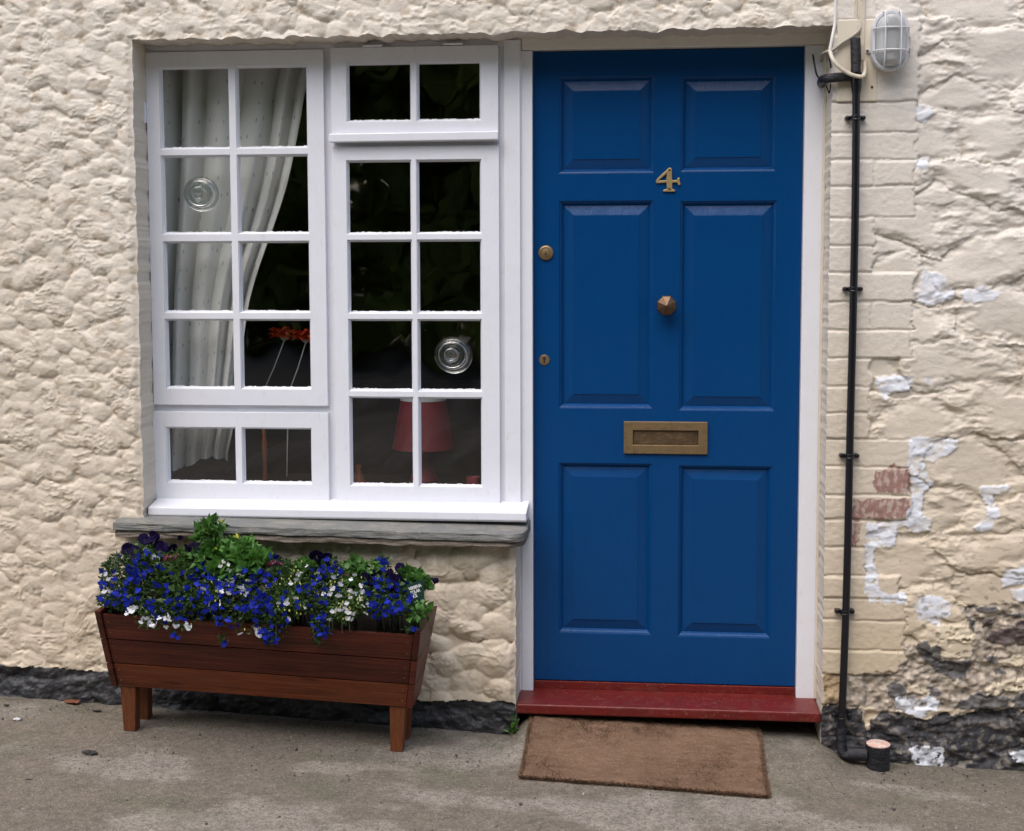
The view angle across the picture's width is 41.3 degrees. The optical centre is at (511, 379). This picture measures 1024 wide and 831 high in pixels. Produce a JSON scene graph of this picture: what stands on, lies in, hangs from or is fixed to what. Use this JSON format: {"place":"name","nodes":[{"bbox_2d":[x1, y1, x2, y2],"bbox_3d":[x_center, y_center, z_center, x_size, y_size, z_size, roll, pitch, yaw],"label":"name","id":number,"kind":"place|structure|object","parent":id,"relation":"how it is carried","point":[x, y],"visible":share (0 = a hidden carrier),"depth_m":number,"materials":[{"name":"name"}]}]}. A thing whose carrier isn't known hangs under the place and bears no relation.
{"place":"outdoors","nodes":[
{"label":"outdoors","id":0,"kind":"place"},
{"bbox_2d":[0,696,1023,830],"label":"pavement","id":1,"kind":"structure","parent":0,"point":[158,796],"depth_m":3.76,"materials":[{"name":"concrete"}]},
{"bbox_2d":[63,699,79,703],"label":"fallen leaf","id":2,"kind":"object","parent":1,"relation":"on","point":[71,701],"visible":1,"depth_m":4.30,"materials":[{"name":"brown plant"}]},
{"bbox_2d":[82,750,97,754],"bbox_3d":[-1.205,1.065,3.878,0.043,0.013,0.026,1,5,17],"label":"clod","id":3,"kind":"object","parent":1,"relation":"on","point":[89,752],"visible":1,"depth_m":3.87,"materials":[{"name":"grey soil"}]},
{"bbox_2d":[94,588,436,751],"bbox_3d":[-0.721,0.875,4.019,0.947,0.404,0.312,3,5,5],"label":"wooden planter","id":4,"kind":"object","parent":1,"relation":"on","point":[366,662],"visible":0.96,"depth_m":3.94,"materials":[{"name":"red wood"}]},
{"bbox_2d":[95,548,173,613],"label":"lobelia plant","id":5,"kind":"object","parent":4,"relation":"in","point":[121,599],"visible":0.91,"depth_m":3.92,"materials":[{"name":"blue plant"}]},
{"bbox_2d":[121,530,163,610],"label":"petunia plant","id":6,"kind":"object","parent":4,"relation":"in","point":[135,549],"visible":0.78,"depth_m":4.02,"materials":[{"name":"purple plant"}]},
{"bbox_2d":[99,572,192,631],"bbox_3d":[-1.073,0.648,3.922,0.404,0.187,0.204,2,5,20],"label":"lobelia plant","id":7,"kind":"object","parent":4,"relation":"in","point":[144,617],"visible":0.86,"depth_m":3.85,"materials":[{"name":"white plant"}]},
{"bbox_2d":[137,550,204,614],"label":"verbena plant","id":8,"kind":"object","parent":4,"relation":"in","point":[176,585],"visible":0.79,"depth_m":3.92,"materials":[{"name":"green plant"}]},
{"bbox_2d":[155,535,200,568],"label":"petunia plant","id":9,"kind":"object","parent":4,"relation":"in","point":[185,549],"visible":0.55,"depth_m":4.00,"materials":[{"name":"purple plant"}]},
{"bbox_2d":[145,560,250,646],"bbox_3d":[-0.904,0.650,3.957,0.352,0.259,0.305,0,5,6],"label":"lobelia plant","id":10,"kind":"object","parent":4,"relation":"in","point":[210,610],"visible":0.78,"depth_m":3.86,"materials":[{"name":"blue plant"}]},
{"bbox_2d":[184,512,229,616],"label":"leafy plant","id":11,"kind":"object","parent":4,"relation":"in","point":[209,527],"visible":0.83,"depth_m":4.00,"materials":[{"name":"green plant"}]},
{"bbox_2d":[199,559,254,634],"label":"lobelia plant","id":12,"kind":"object","parent":4,"relation":"in","point":[234,588],"visible":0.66,"depth_m":3.87,"materials":[{"name":"white plant"}]},
{"bbox_2d":[195,533,272,619],"bbox_3d":[-0.823,0.589,4.007,0.265,0.281,0.292,0,5,6],"label":"leafy plant","id":13,"kind":"object","parent":4,"relation":"in","point":[247,552],"visible":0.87,"depth_m":3.94,"materials":[{"name":"green plant"}]},
{"bbox_2d":[230,564,293,646],"bbox_3d":[-0.734,0.657,3.936,0.182,0.257,0.349,-2,5,-18],"label":"lobelia plant","id":14,"kind":"object","parent":4,"relation":"in","point":[257,599],"visible":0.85,"depth_m":3.84,"materials":[{"name":"blue plant"}]},
{"bbox_2d":[254,559,320,637],"bbox_3d":[-0.638,0.631,3.928,0.207,0.225,0.291,0,5,6],"label":"lobelia plant","id":15,"kind":"object","parent":4,"relation":"in","point":[294,580],"visible":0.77,"depth_m":3.85,"materials":[{"name":"white plant"}]},
{"bbox_2d":[260,553,347,616],"bbox_3d":[-0.647,0.620,3.945,0.166,0.238,0.359,-5,7,-44],"label":"verbena plant","id":16,"kind":"object","parent":4,"relation":"in","point":[275,562],"visible":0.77,"depth_m":3.92,"materials":[{"name":"green plant"}]},
{"bbox_2d":[292,553,344,646],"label":"lobelia plant","id":17,"kind":"object","parent":4,"relation":"in","point":[320,627],"visible":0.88,"depth_m":3.83,"materials":[{"name":"blue plant"}]},
{"bbox_2d":[306,550,338,617],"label":"petunia plant","id":18,"kind":"object","parent":4,"relation":"in","point":[318,554],"visible":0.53,"depth_m":3.92,"materials":[{"name":"purple plant"}]},
{"bbox_2d":[291,551,369,626],"bbox_3d":[-0.543,0.625,3.973,0.266,0.238,0.239,0,5,6],"label":"leafy plant","id":19,"kind":"object","parent":4,"relation":"in","point":[352,559],"visible":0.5,"depth_m":3.92,"materials":[{"name":"green plant"}]},
{"bbox_2d":[320,564,369,633],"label":"lobelia plant","id":20,"kind":"object","parent":4,"relation":"in","point":[349,606],"visible":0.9,"depth_m":3.81,"materials":[{"name":"white plant"}]},
{"bbox_2d":[353,569,385,629],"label":"flowering plant","id":21,"kind":"object","parent":4,"relation":"in","point":[366,577],"visible":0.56,"depth_m":3.86,"materials":[{"name":"green plant"}]},
{"bbox_2d":[358,551,418,633],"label":"lobelia plant","id":22,"kind":"object","parent":4,"relation":"in","point":[381,606],"visible":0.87,"depth_m":3.80,"materials":[{"name":"blue plant"}]},
{"bbox_2d":[406,579,424,606],"bbox_3d":[-0.270,0.597,3.790,0.052,0.084,0.003,0,5,6],"label":"plant tag","id":23,"kind":"object","parent":22,"relation":"on","point":[416,588],"visible":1,"depth_m":3.79,"materials":[{"name":"teal plastic"}]},
{"bbox_2d":[377,562,407,631],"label":"petunia plant","id":24,"kind":"object","parent":4,"relation":"in","point":[396,578],"visible":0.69,"depth_m":3.85,"materials":[{"name":"purple plant"}]},
{"bbox_2d":[354,557,438,630],"bbox_3d":[-0.339,0.639,3.899,0.268,0.242,0.290,0,5,6],"label":"leafy plant","id":25,"kind":"object","parent":4,"relation":"in","point":[412,575],"visible":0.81,"depth_m":3.84,"materials":[{"name":"green plant"}]},
{"bbox_2d":[0,0,1023,771],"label":"cottage","id":26,"kind":"structure","parent":1,"relation":"on","point":[600,248],"depth_m":4.18,"materials":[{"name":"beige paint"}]},
{"bbox_2d":[163,67,305,470],"bbox_3d":[-0.897,-0.389,4.425,0.569,1.380,0.130,0,5,6],"label":"curtain","id":27,"kind":"object","parent":26,"relation":"hanging from","point":[196,114],"visible":0.55,"depth_m":4.40,"materials":[{"name":"white fabric"}]},
{"bbox_2d":[144,49,328,405],"bbox_3d":[-0.867,-0.469,4.254,0.576,1.104,0.043,0,5,6],"label":"casement window","id":28,"kind":"structure","parent":26,"relation":"in","point":[317,394],"depth_m":4.25,"materials":[{"name":"white paint"}]},
{"bbox_2d":[153,411,329,500],"bbox_3d":[-0.862,0.243,4.322,0.570,0.283,0.020,0,5,6],"label":"casement window","id":29,"kind":"structure","parent":26,"relation":"in","point":[318,489],"depth_m":4.31,"materials":[{"name":"white paint"}]},
{"bbox_2d":[262,429,267,480],"bbox_3d":[-0.827,0.243,4.536,0.019,0.190,0.019,0,5,6],"label":"slim vase","id":30,"kind":"object","parent":26,"relation":"on","point":[264,457],"visible":0.81,"depth_m":4.53,"materials":[{"name":"brown ceramic"}]},
{"bbox_2d":[262,326,292,434],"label":"artificial flower","id":31,"kind":"object","parent":26,"relation":"on","point":[284,331],"visible":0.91,"depth_m":4.58,"materials":[{"name":"red plastic"}]},
{"bbox_2d":[286,328,309,476],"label":"artificial flower","id":32,"kind":"object","parent":26,"relation":"on","point":[301,335],"visible":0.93,"depth_m":4.58,"materials":[{"name":"red plastic"}]},
{"bbox_2d":[146,38,522,502],"bbox_3d":[-0.570,-0.330,4.275,1.211,1.495,0.062,0,5,6],"label":"window frame","id":33,"kind":"structure","parent":26,"relation":"in","point":[510,119],"depth_m":4.20,"materials":[{"name":"white paint"}]},
{"bbox_2d":[225,379,480,475],"bbox_3d":[-0.196,0.496,6.175,2.000,0.920,0.993,0,5,6],"label":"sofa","id":34,"kind":"object","parent":26,"relation":"in","point":[374,425],"visible":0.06,"depth_m":6.39,"materials":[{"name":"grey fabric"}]},
{"bbox_2d":[353,464,365,482],"bbox_3d":[-0.501,0.311,4.428,0.048,0.070,0.047,0,5,6],"label":"ornament","id":35,"kind":"object","parent":26,"relation":"on","point":[358,477],"visible":0.73,"depth_m":4.42,"materials":[{"name":"brown ceramic"}]},
{"bbox_2d":[332,145,500,502],"bbox_3d":[-0.297,-0.163,4.222,0.519,1.115,0.043,0,5,6],"label":"casement window","id":36,"kind":"structure","parent":26,"relation":"in","point":[489,490],"depth_m":4.22,"materials":[{"name":"white paint"}]},
{"bbox_2d":[392,398,454,482],"bbox_3d":[-0.293,0.196,4.509,0.209,0.286,0.209,0,5,6],"label":"table lamp","id":37,"kind":"object","parent":26,"relation":"on","point":[436,432],"visible":0.63,"depth_m":4.44,"materials":[{"name":"red"}]},
{"bbox_2d":[466,476,479,483],"bbox_3d":[-0.125,0.332,4.383,0.046,0.036,0.046,0,5,6],"label":"cup","id":38,"kind":"object","parent":26,"relation":"on","point":[473,479],"visible":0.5,"depth_m":4.37,"materials":[{"name":"red ceramic"}]},
{"bbox_2d":[533,47,803,685],"bbox_3d":[0.474,-0.022,4.192,0.817,1.966,0.100,0,5,6],"label":"door","id":39,"kind":"structure","parent":26,"relation":"in","point":[673,559],"depth_m":4.20,"materials":[{"name":"blue paint"}]},
{"bbox_2d":[828,0,836,51],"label":"white cable","id":40,"kind":"object","parent":26,"relation":"attached to","point":[834,26],"visible":1,"depth_m":3.90,"materials":[{"name":"white plastic"}]},
{"bbox_2d":[820,24,861,61],"bbox_3d":[0.932,-0.981,3.950,0.081,0.088,0.165,-3,6,-32],"label":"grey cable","id":41,"kind":"object","parent":26,"relation":"attached to","point":[847,39],"visible":1,"depth_m":3.90,"materials":[{"name":"beige plastic"}]},
{"bbox_2d":[817,37,865,760],"bbox_3d":[0.949,0.076,4.008,0.118,2.123,0.237,-4,6,-36],"label":"black pipe","id":42,"kind":"object","parent":26,"relation":"attached to","point":[849,456],"visible":1,"depth_m":3.96,"materials":[{"name":"paint"}]},
{"bbox_2d":[812,54,818,77],"bbox_3d":[0.902,-0.923,4.010,0.008,0.084,0.057,-1,5,-14],"label":"black wire","id":43,"kind":"object","parent":42,"relation":"attached to","point":[814,66],"visible":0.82,"depth_m":4.02,"materials":[{"name":"paint"}]},
{"bbox_2d":[828,51,866,78],"bbox_3d":[0.963,-0.903,3.893,0.111,0.083,0.045,0,5,6],"label":"cream cable","id":44,"kind":"object","parent":42,"relation":"attached to","point":[842,69],"visible":1,"depth_m":3.88,"materials":[{"name":"beige plastic"}]},
{"bbox_2d":[836,19,876,101],"bbox_3d":[0.997,-0.921,3.922,0.115,0.233,0.024,0,5,6],"label":"backing board","id":45,"kind":"object","parent":26,"relation":"attached to","point":[847,28],"visible":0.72,"depth_m":3.91,"materials":[{"name":"beige wood"}]},
{"bbox_2d":[854,0,865,60],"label":"conduit","id":46,"kind":"object","parent":26,"relation":"attached to","point":[862,20],"visible":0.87,"depth_m":3.90,"materials":[{"name":"beige plastic"}]},
{"bbox_2d":[866,10,909,71],"bbox_3d":[1.075,-0.963,3.858,0.124,0.171,0.108,0,5,6],"label":"bulkhead lamp","id":47,"kind":"object","parent":26,"relation":"attached to","point":[889,50],"visible":1,"depth_m":3.83,"materials":[{"name":"white glass"}]},
{"bbox_2d":[1,701,1022,830],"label":"grit","id":48,"kind":"object","parent":1,"relation":"on","point":[583,793],"visible":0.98,"depth_m":3.92,"materials":[{"name":"grey gravel"}]},
{"bbox_2d":[504,709,519,733],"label":"weed","id":49,"kind":"object","parent":1,"relation":"on","point":[513,729],"visible":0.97,"depth_m":4.17,"materials":[{"name":"green plant"}]},
{"bbox_2d":[517,714,772,798],"bbox_3d":[0.390,1.097,3.998,0.724,0.083,0.445,3,5,5],"label":"doormat","id":50,"kind":"object","parent":1,"relation":"on","point":[694,757],"visible":1,"depth_m":3.97,"materials":[{"name":"brown fabric"}]},
{"bbox_2d":[848,739,890,771],"bbox_3d":[1.060,1.125,4.033,0.126,0.096,0.072,0,5,6],"label":"capped stub pipe","id":51,"kind":"object","parent":1,"relation":"on","point":[874,754],"visible":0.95,"depth_m":4.01,"materials":[{"name":"black plastic"}]}
]}

